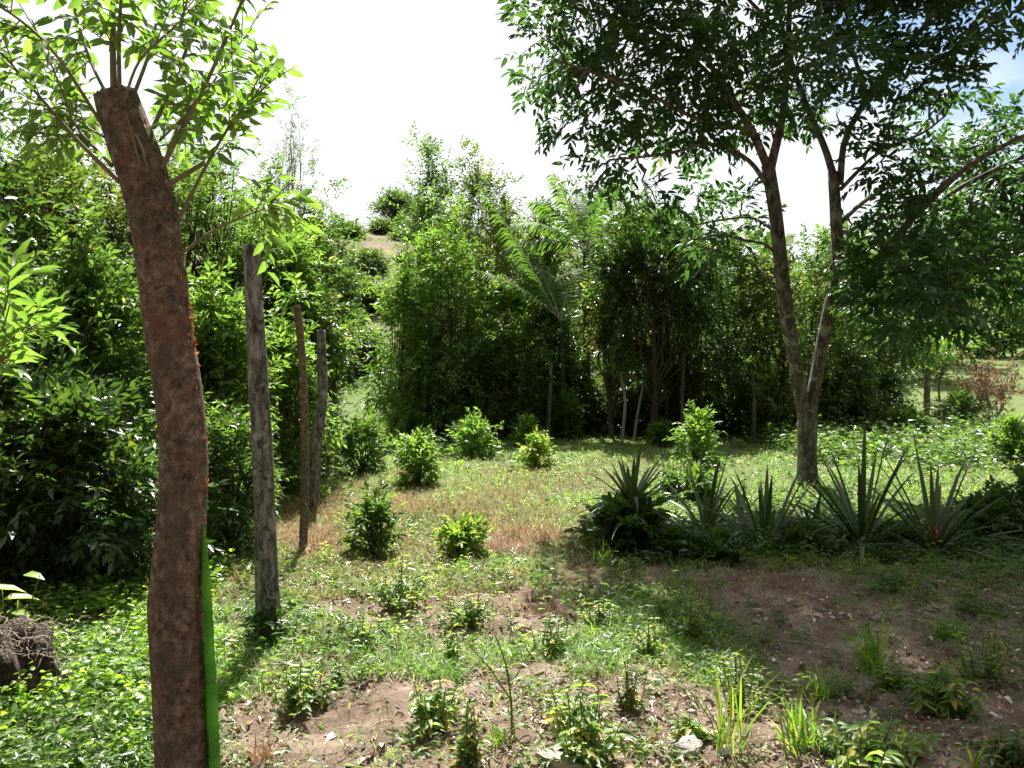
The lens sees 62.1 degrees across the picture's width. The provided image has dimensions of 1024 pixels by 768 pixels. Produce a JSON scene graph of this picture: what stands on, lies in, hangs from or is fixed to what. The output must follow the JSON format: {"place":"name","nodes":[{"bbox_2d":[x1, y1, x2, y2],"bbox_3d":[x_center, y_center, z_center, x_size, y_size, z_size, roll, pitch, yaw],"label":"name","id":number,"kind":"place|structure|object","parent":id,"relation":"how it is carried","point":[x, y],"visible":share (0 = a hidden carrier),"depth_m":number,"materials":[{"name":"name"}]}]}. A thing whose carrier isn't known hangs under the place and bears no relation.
{"place":"outdoors","nodes":[
{"label":"outdoors","id":0,"kind":"place"},
{"bbox_2d":[0,216,1023,767],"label":"ground","id":1,"kind":"structure","parent":0,"point":[824,626],"depth_m":5.09,"materials":[{"name":"soil"}]},
{"bbox_2d":[0,84,76,287],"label":"background tree","id":2,"kind":"object","parent":1,"relation":"on","point":[22,230],"visible":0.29,"depth_m":8.24,"materials":[{"name":"green plant"}]},
{"bbox_2d":[0,219,79,380],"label":"broadleaf sapling","id":3,"kind":"object","parent":1,"relation":"on","point":[16,350],"visible":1,"depth_m":3.19,"materials":[{"name":"green plant"}]},
{"bbox_2d":[0,604,84,706],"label":"root clump","id":4,"kind":"object","parent":1,"relation":"on","point":[35,640],"visible":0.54,"depth_m":3.98,"materials":[{"name":"wood"}]},
{"bbox_2d":[0,81,138,311],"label":"broadleaf tree","id":5,"kind":"object","parent":1,"relation":"on","point":[46,184],"visible":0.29,"depth_m":9.25,"materials":[{"name":"green plant"}]},
{"bbox_2d":[0,222,150,562],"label":"broadleaf tree","id":6,"kind":"object","parent":1,"relation":"on","point":[72,339],"visible":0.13,"depth_m":6.51,"materials":[{"name":"green plant"}]},
{"bbox_2d":[5,181,209,535],"bbox_3d":[-3.524,0.034,7.254,2.011,3.500,1.922,0,1,0],"label":"broadleaf tree","id":7,"kind":"object","parent":1,"relation":"on","point":[118,316],"visible":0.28,"depth_m":6.98,"materials":[{"name":"green plant"}]},
{"bbox_2d":[7,102,223,362],"bbox_3d":[-4.967,-1.113,10.428,2.790,4.601,2.545,0,1,0],"label":"broadleaf tree","id":8,"kind":"object","parent":1,"relation":"on","point":[120,216],"visible":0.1,"depth_m":10.31,"materials":[{"name":"green plant"}]},
{"bbox_2d":[0,338,237,608],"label":"broadleaf tree","id":9,"kind":"object","parent":1,"relation":"on","point":[65,441],"visible":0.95,"depth_m":5.71,"materials":[{"name":"green plant"}]},
{"bbox_2d":[0,524,249,761],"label":"round leaf cover","id":10,"kind":"object","parent":1,"relation":"on","point":[123,654],"visible":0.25,"depth_m":4.36,"materials":[{"name":"green plant"}]},
{"bbox_2d":[0,0,323,767],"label":"sprouting stump","id":11,"kind":"object","parent":1,"relation":"on","point":[175,622],"visible":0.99,"depth_m":2.64,"materials":[{"name":"red plant"}]},
{"bbox_2d":[201,525,220,767],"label":"green plank or post","id":12,"kind":"object","parent":11,"relation":"attached to","point":[213,737],"visible":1,"depth_m":2.70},
{"bbox_2d":[100,127,330,327],"bbox_3d":[-3.935,-1.139,11.443,2.605,4.848,2.560,1,1,26],"label":"broadleaf tree","id":13,"kind":"object","parent":1,"relation":"on","point":[202,199],"visible":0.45,"depth_m":11.29,"materials":[{"name":"green plant"}]},
{"bbox_2d":[152,255,299,521],"bbox_3d":[-2.993,0.202,8.613,1.490,3.044,1.756,0,1,0],"label":"broadleaf tree","id":14,"kind":"object","parent":1,"relation":"on","point":[218,318],"visible":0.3,"depth_m":8.43,"materials":[{"name":"green plant"}]},
{"bbox_2d":[202,385,300,557],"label":"broadleaf tree","id":15,"kind":"object","parent":1,"relation":"on","point":[229,525],"visible":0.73,"depth_m":6.89,"materials":[{"name":"green plant"}]},
{"bbox_2d":[243,244,281,638],"bbox_3d":[-1.418,0.352,4.831,0.204,2.280,0.147,0,1,0],"label":"fence post","id":16,"kind":"object","parent":1,"relation":"on","point":[266,560],"visible":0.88,"depth_m":4.78,"materials":[{"name":"grey wood"}]},
{"bbox_2d":[229,593,299,650],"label":"round bush","id":17,"kind":"object","parent":1,"relation":"on","point":[252,615],"visible":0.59,"depth_m":4.78,"materials":[{"name":"green plant"}]},
{"bbox_2d":[184,189,345,400],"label":"broadleaf tree","id":18,"kind":"object","parent":1,"relation":"on","point":[284,260],"visible":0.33,"depth_m":11.70,"materials":[{"name":"green plant"}]},
{"bbox_2d":[251,83,324,436],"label":"slender tree","id":19,"kind":"object","parent":1,"relation":"on","point":[292,168],"visible":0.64,"depth_m":13.40,"materials":[{"name":"green plant"}]},
{"bbox_2d":[266,272,323,547],"bbox_3d":[-1.833,0.239,7.234,0.514,2.392,0.536,0,1,0],"label":"live fence stake","id":20,"kind":"object","parent":1,"relation":"on","point":[297,290],"visible":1,"depth_m":7.20,"materials":[{"name":"brown plant"}]},
{"bbox_2d":[244,309,346,499],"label":"broadleaf tree","id":21,"kind":"object","parent":1,"relation":"on","point":[288,448],"visible":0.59,"depth_m":10.04,"materials":[{"name":"green plant"}]},
{"bbox_2d":[265,654,338,716],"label":"leafy herb","id":22,"kind":"object","parent":1,"relation":"on","point":[296,696],"visible":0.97,"depth_m":3.92,"materials":[{"name":"green plant"}]},
{"bbox_2d":[309,330,327,513],"bbox_3d":[-2.134,0.432,9.349,0.217,2.052,0.130,0,1,0],"label":"fence post","id":23,"kind":"object","parent":1,"relation":"on","point":[316,443],"visible":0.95,"depth_m":9.30,"materials":[{"name":"grey wood"}]},
{"bbox_2d":[269,264,383,425],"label":"broadleaf tree","id":24,"kind":"object","parent":1,"relation":"on","point":[321,315],"visible":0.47,"depth_m":11.82,"materials":[{"name":"green plant"}]},
{"bbox_2d":[290,176,380,432],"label":"broadleaf tree","id":25,"kind":"object","parent":1,"relation":"on","point":[344,284],"visible":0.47,"depth_m":13.36,"materials":[{"name":"green plant"}]},
{"bbox_2d":[328,405,400,475],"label":"round bush","id":26,"kind":"object","parent":1,"relation":"on","point":[360,432],"visible":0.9,"depth_m":12.62,"materials":[{"name":"green plant"}]},
{"bbox_2d":[333,477,415,565],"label":"round bush","id":27,"kind":"object","parent":1,"relation":"on","point":[377,510],"visible":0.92,"depth_m":7.05,"materials":[{"name":"green plant"}]},
{"bbox_2d":[366,185,418,221],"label":"hilltop tree","id":28,"kind":"object","parent":1,"relation":"on","point":[383,208],"visible":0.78,"depth_m":57.17,"materials":[{"name":"green plant"}]},
{"bbox_2d":[366,556,431,612],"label":"leafy herb","id":29,"kind":"object","parent":1,"relation":"on","point":[399,600],"visible":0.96,"depth_m":5.48,"materials":[{"name":"green plant"}]},
{"bbox_2d":[348,223,462,439],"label":"broadleaf tree","id":30,"kind":"object","parent":1,"relation":"on","point":[408,419],"visible":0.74,"depth_m":18.04,"materials":[{"name":"green plant"}]},
{"bbox_2d":[384,424,446,486],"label":"round bush","id":31,"kind":"object","parent":1,"relation":"on","point":[417,446],"visible":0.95,"depth_m":11.33,"materials":[{"name":"green plant"}]},
{"bbox_2d":[363,120,497,375],"bbox_3d":[-1.983,-2.651,20.796,3.182,7.274,3.171,1,1,26],"label":"broadleaf tree","id":32,"kind":"object","parent":1,"relation":"on","point":[423,214],"visible":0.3,"depth_m":20.53,"materials":[{"name":"green plant"}]},
{"bbox_2d":[407,675,462,739],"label":"leafy herb","id":33,"kind":"object","parent":1,"relation":"on","point":[428,715],"visible":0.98,"depth_m":3.64,"materials":[{"name":"green plant"}]},
{"bbox_2d":[369,178,516,440],"bbox_3d":[-1.375,-1.451,18.043,3.147,5.718,2.977,0,1,0],"label":"broadleaf tree","id":34,"kind":"object","parent":1,"relation":"on","point":[447,372],"visible":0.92,"depth_m":17.91,"materials":[{"name":"green plant"}]},
{"bbox_2d":[426,508,496,561],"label":"round bush","id":35,"kind":"object","parent":1,"relation":"on","point":[456,530],"visible":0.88,"depth_m":7.01,"materials":[{"name":"green plant"}]},
{"bbox_2d":[437,591,495,628],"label":"leafy herb","id":36,"kind":"object","parent":1,"relation":"on","point":[465,611],"visible":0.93,"depth_m":5.19,"materials":[{"name":"green plant"}]},
{"bbox_2d":[448,698,490,767],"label":"leafy herb","id":37,"kind":"object","parent":1,"relation":"on","point":[467,744],"visible":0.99,"depth_m":3.27,"materials":[{"name":"green plant"}]},
{"bbox_2d":[436,407,505,459],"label":"round bush","id":38,"kind":"object","parent":1,"relation":"on","point":[469,430],"visible":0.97,"depth_m":14.39,"materials":[{"name":"green plant"}]},
{"bbox_2d":[420,134,550,388],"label":"broadleaf tree","id":39,"kind":"object","parent":1,"relation":"on","point":[504,267],"visible":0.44,"depth_m":20.51,"materials":[{"name":"green plant"}]},
{"bbox_2d":[458,284,546,399],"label":"tree","id":40,"kind":"object","parent":1,"relation":"on","point":[510,303],"visible":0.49,"depth_m":19.56,"materials":[{"name":"green plant"}]},
{"bbox_2d":[0,418,1023,767],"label":"grass","id":41,"kind":"structure","parent":1,"relation":"on","point":[580,656],"depth_m":5.02,"materials":[{"name":"green plant"}]},
{"bbox_2d":[0,428,1023,767],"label":"weeds","id":42,"kind":"object","parent":1,"relation":"on","point":[40,750],"visible":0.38,"depth_m":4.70,"materials":[{"name":"green plant"}]},
{"bbox_2d":[0,435,1023,616],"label":"dry grass","id":43,"kind":"structure","parent":1,"relation":"on","point":[315,530],"depth_m":7.79,"materials":[{"name":"plant"}]},
{"bbox_2d":[438,302,588,438],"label":"broadleaf tree","id":44,"kind":"object","parent":1,"relation":"on","point":[498,353],"visible":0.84,"depth_m":18.23,"materials":[{"name":"green plant"}]},
{"bbox_2d":[3,534,1023,767],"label":"fallen twigs","id":45,"kind":"object","parent":1,"relation":"on","point":[808,765],"visible":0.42,"depth_m":4.06,"materials":[{"name":"brown wood"}]},
{"bbox_2d":[5,515,1023,767],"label":"leaf litter","id":46,"kind":"object","parent":1,"relation":"on","point":[773,749],"visible":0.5,"depth_m":3.96,"materials":[{"name":"plant"}]},
{"bbox_2d":[14,557,1023,767],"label":"pebbles","id":47,"kind":"object","parent":1,"relation":"on","point":[691,711],"visible":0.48,"depth_m":3.91,"materials":[{"name":"stone"}]},
{"bbox_2d":[465,183,592,435],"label":"palm tree","id":48,"kind":"object","parent":1,"relation":"on","point":[539,275],"visible":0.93,"depth_m":18.77,"materials":[{"name":"green plant"}]},
{"bbox_2d":[507,426,562,471],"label":"round bush","id":49,"kind":"object","parent":1,"relation":"on","point":[533,450],"visible":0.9,"depth_m":13.11,"materials":[{"name":"green plant"}]},
{"bbox_2d":[477,280,604,431],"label":"broadleaf tree","id":50,"kind":"object","parent":1,"relation":"on","point":[545,314],"visible":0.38,"depth_m":19.16,"materials":[{"name":"green plant"}]},
{"bbox_2d":[483,197,603,378],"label":"background tree","id":51,"kind":"object","parent":1,"relation":"on","point":[553,266],"visible":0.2,"depth_m":21.71,"materials":[{"name":"green plant"}]},
{"bbox_2d":[505,195,582,391],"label":"broadleaf tree","id":52,"kind":"object","parent":1,"relation":"on","point":[546,258],"visible":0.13,"depth_m":21.59,"materials":[{"name":"green plant"}]},
{"bbox_2d":[545,386,588,439],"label":"round bush","id":53,"kind":"object","parent":1,"relation":"on","point":[569,406],"visible":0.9,"depth_m":18.28,"materials":[{"name":"green plant"}]},
{"bbox_2d":[495,173,648,429],"bbox_3d":[1.392,-1.831,19.610,3.544,5.935,2.064,0,1,-20],"label":"palm tree","id":54,"kind":"object","parent":1,"relation":"on","point":[575,221],"visible":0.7,"depth_m":19.50,"materials":[{"name":"green plant"}]},
{"bbox_2d":[540,680,632,767],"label":"leafy herb","id":55,"kind":"object","parent":1,"relation":"on","point":[580,738],"visible":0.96,"depth_m":3.36,"materials":[{"name":"green plant"}]},
{"bbox_2d":[565,270,650,438],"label":"broadleaf tree","id":56,"kind":"object","parent":1,"relation":"on","point":[611,347],"visible":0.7,"depth_m":17.67,"materials":[{"name":"green plant"}]},
{"bbox_2d":[579,360,651,435],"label":"undergrowth shrub","id":57,"kind":"object","parent":1,"relation":"on","point":[628,427],"visible":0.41,"depth_m":19.14,"materials":[{"name":"green plant"}]},
{"bbox_2d":[218,577,1023,767],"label":"creeping weeds","id":58,"kind":"object","parent":1,"relation":"on","point":[641,736],"visible":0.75,"depth_m":4.23,"materials":[{"name":"green plant"}]},
{"bbox_2d":[558,486,691,566],"bbox_3d":[0.971,1.357,7.367,1.152,0.997,1.075,0,1,0],"label":"shrub","id":59,"kind":"object","parent":1,"relation":"on","point":[600,527],"visible":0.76,"depth_m":7.19,"materials":[{"name":"green plant"}]},
{"bbox_2d":[563,441,689,542],"bbox_3d":[1.057,1.044,7.402,1.155,1.112,1.017,0,1,19],"label":"pineapple plant","id":60,"kind":"object","parent":1,"relation":"on","point":[629,482],"visible":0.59,"depth_m":7.37,"materials":[{"name":"green plant"}]},
{"bbox_2d":[612,655,652,713],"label":"leafy herb","id":61,"kind":"object","parent":1,"relation":"on","point":[627,693],"visible":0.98,"depth_m":3.88,"materials":[{"name":"green plant"}]},
{"bbox_2d":[548,167,745,441],"bbox_3d":[2.791,-1.521,17.547,4.186,5.614,3.764,0,1,0],"label":"broadleaf tree","id":62,"kind":"object","parent":1,"relation":"on","point":[622,257],"visible":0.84,"depth_m":17.20,"materials":[{"name":"green plant"}]},
{"bbox_2d":[595,309,739,437],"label":"broadleaf tree","id":63,"kind":"object","parent":1,"relation":"on","point":[638,385],"visible":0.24,"depth_m":18.75,"materials":[{"name":"green plant"}]},
{"bbox_2d":[638,517,710,564],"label":"shrub","id":64,"kind":"object","parent":1,"relation":"on","point":[660,542],"visible":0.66,"depth_m":6.96,"materials":[{"name":"green plant"}]},
{"bbox_2d":[646,459,731,504],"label":"shrub","id":65,"kind":"object","parent":1,"relation":"on","point":[701,479],"visible":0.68,"depth_m":9.89,"materials":[{"name":"green plant"}]},
{"bbox_2d":[634,216,756,436],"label":"broadleaf tree","id":66,"kind":"object","parent":1,"relation":"on","point":[706,384],"visible":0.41,"depth_m":18.08,"materials":[{"name":"green plant"}]},
{"bbox_2d":[663,399,728,469],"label":"round bush","id":67,"kind":"object","parent":1,"relation":"on","point":[698,422],"visible":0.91,"depth_m":13.12,"materials":[{"name":"green plant"}]},
{"bbox_2d":[662,454,759,529],"bbox_3d":[1.873,1.286,7.932,1.478,1.283,1.419,0,1,0],"label":"pineapple plant","id":68,"kind":"object","parent":1,"relation":"on","point":[708,516],"visible":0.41,"depth_m":7.87,"materials":[{"name":"green plant"}]},
{"bbox_2d":[679,521,762,568],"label":"shrub","id":69,"kind":"object","parent":1,"relation":"on","point":[715,536],"visible":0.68,"depth_m":6.79,"materials":[{"name":"green plant"}]},
{"bbox_2d":[675,657,779,757],"bbox_3d":[0.905,1.349,3.552,0.445,0.402,0.372,0,1,16],"label":"grass tuft","id":70,"kind":"object","parent":1,"relation":"on","point":[724,738],"visible":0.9,"depth_m":3.52,"materials":[{"name":"green plant"}]},
{"bbox_2d":[716,654,766,716],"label":"leafy herb","id":71,"kind":"object","parent":1,"relation":"on","point":[744,689],"visible":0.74,"depth_m":4.01,"materials":[{"name":"green plant"}]},
{"bbox_2d":[680,207,802,434],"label":"broadleaf tree","id":72,"kind":"object","parent":1,"relation":"on","point":[739,267],"visible":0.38,"depth_m":18.90,"materials":[{"name":"green plant"}]},
{"bbox_2d":[493,0,1023,486],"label":"tall tree","id":73,"kind":"object","parent":1,"relation":"on","point":[985,218],"visible":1,"depth_m":10.12,"materials":[{"name":"green plant"}]},
{"bbox_2d":[673,454,856,569],"bbox_3d":[2.091,1.426,7.076,1.855,1.684,1.711,0,1,0],"label":"pineapple plant","id":74,"kind":"object","parent":1,"relation":"on","point":[766,517],"visible":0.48,"depth_m":7.10,"materials":[{"name":"green plant"}]},
{"bbox_2d":[719,233,852,434],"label":"broadleaf tree","id":75,"kind":"object","parent":1,"relation":"on","point":[782,389],"visible":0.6,"depth_m":18.42,"materials":[{"name":"green plant"}]},
{"bbox_2d":[593,496,1023,565],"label":"shade weeds","id":76,"kind":"object","parent":1,"relation":"on","point":[878,550],"visible":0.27,"depth_m":7.15,"materials":[{"name":"green plant"}]},
{"bbox_2d":[770,513,849,560],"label":"shrub","id":77,"kind":"object","parent":1,"relation":"on","point":[819,537],"visible":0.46,"depth_m":7.02,"materials":[{"name":"green plant"}]},
{"bbox_2d":[598,532,1023,649],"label":"shaded weeds","id":78,"kind":"object","parent":1,"relation":"on","point":[979,566],"visible":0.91,"depth_m":6.05,"materials":[{"name":"green plant"}]},
{"bbox_2d":[756,687,872,765],"bbox_3d":[1.191,1.437,3.597,0.477,0.266,0.487,-1,1,-31],"label":"grass tuft","id":79,"kind":"object","parent":1,"relation":"on","point":[794,742],"visible":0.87,"depth_m":3.57,"materials":[{"name":"green plant"}]},
{"bbox_2d":[760,221,882,431],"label":"broadleaf tree","id":80,"kind":"object","parent":1,"relation":"on","point":[822,266],"visible":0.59,"depth_m":19.15,"materials":[{"name":"green plant"}]},
{"bbox_2d":[799,244,913,420],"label":"broadleaf tree","id":81,"kind":"object","parent":1,"relation":"on","point":[871,350],"visible":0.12,"depth_m":20.10,"materials":[{"name":"green plant"}]},
{"bbox_2d":[754,419,960,569],"bbox_3d":[3.029,1.183,7.436,2.017,1.796,2.028,0,1,0],"label":"pineapple plant","id":82,"kind":"object","parent":1,"relation":"on","point":[867,513],"visible":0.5,"depth_m":7.38,"materials":[{"name":"green plant"}]},
{"bbox_2d":[827,340,899,436],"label":"undergrowth shrub","id":83,"kind":"object","parent":1,"relation":"on","point":[857,360],"visible":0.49,"depth_m":19.30,"materials":[{"name":"green plant"}]},
{"bbox_2d":[809,611,924,675],"bbox_3d":[1.880,1.369,4.503,0.552,0.374,0.515,-1,1,-31],"label":"grass tuft","id":84,"kind":"object","parent":1,"relation":"on","point":[868,653],"visible":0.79,"depth_m":4.48,"materials":[{"name":"green plant"}]},
{"bbox_2d":[721,410,1023,474],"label":"creeping scrub","id":85,"kind":"object","parent":1,"relation":"on","point":[836,441],"visible":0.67,"depth_m":15.06,"materials":[{"name":"green plant"}]},
{"bbox_2d":[804,707,944,767],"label":"leafy herb","id":86,"kind":"object","parent":1,"relation":"on","point":[875,754],"visible":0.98,"depth_m":3.41,"materials":[{"name":"green plant"}]},
{"bbox_2d":[828,301,958,394],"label":"broadleaf tree","id":87,"kind":"object","parent":1,"relation":"on","point":[933,357],"visible":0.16,"depth_m":21.80,"materials":[{"name":"green plant"}]},
{"bbox_2d":[857,361,934,431],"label":"undergrowth shrub","id":88,"kind":"object","parent":1,"relation":"on","point":[897,397],"visible":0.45,"depth_m":19.80,"materials":[{"name":"green plant"}]},
{"bbox_2d":[865,400,942,437],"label":"round bush","id":89,"kind":"object","parent":1,"relation":"on","point":[909,411],"visible":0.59,"depth_m":18.60,"materials":[{"name":"green plant"}]},
{"bbox_2d":[833,427,1023,562],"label":"pineapple plant","id":90,"kind":"object","parent":1,"relation":"on","point":[944,531],"visible":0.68,"depth_m":7.22,"materials":[{"name":"green plant"}]},
{"bbox_2d":[903,663,989,724],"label":"leafy herb","id":91,"kind":"object","parent":1,"relation":"on","point":[943,693],"visible":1,"depth_m":3.91,"materials":[{"name":"green plant"}]},
{"bbox_2d":[923,386,993,429],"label":"round bush","id":92,"kind":"object","parent":1,"relation":"on","point":[960,400],"visible":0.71,"depth_m":20.18,"materials":[{"name":"green plant"}]},
{"bbox_2d":[946,621,1013,688],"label":"leafy herb","id":93,"kind":"object","parent":1,"relation":"on","point":[991,665],"visible":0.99,"depth_m":4.28,"materials":[{"name":"green plant"}]},
{"bbox_2d":[940,474,1023,541],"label":"shrub","id":94,"kind":"object","parent":1,"relation":"on","point":[1015,519],"visible":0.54,"depth_m":7.72,"materials":[{"name":"green plant"}]},
{"bbox_2d":[944,348,1023,421],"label":"withered bush","id":95,"kind":"object","parent":1,"relation":"on","point":[999,395],"visible":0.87,"depth_m":20.41,"materials":[{"name":"brown plant"}]},
{"bbox_2d":[951,226,1023,356],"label":"hillside tree","id":96,"kind":"object","parent":1,"relation":"on","point":[1010,335],"visible":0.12,"depth_m":42.23,"materials":[{"name":"green plant"}]},
{"bbox_2d":[970,722,1023,767],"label":"leafy herb","id":97,"kind":"object","parent":1,"relation":"on","point":[1004,753],"visible":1,"depth_m":3.41,"materials":[{"name":"green plant"}]},
{"bbox_2d":[974,408,1023,462],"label":"round bush","id":98,"kind":"object","parent":1,"relation":"on","point":[1011,426],"visible":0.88,"depth_m":13.79,"materials":[{"name":"green plant"}]},
{"bbox_2d":[0,0,1023,273],"label":"sky","id":99,"kind":"structure","parent":0,"point":[370,69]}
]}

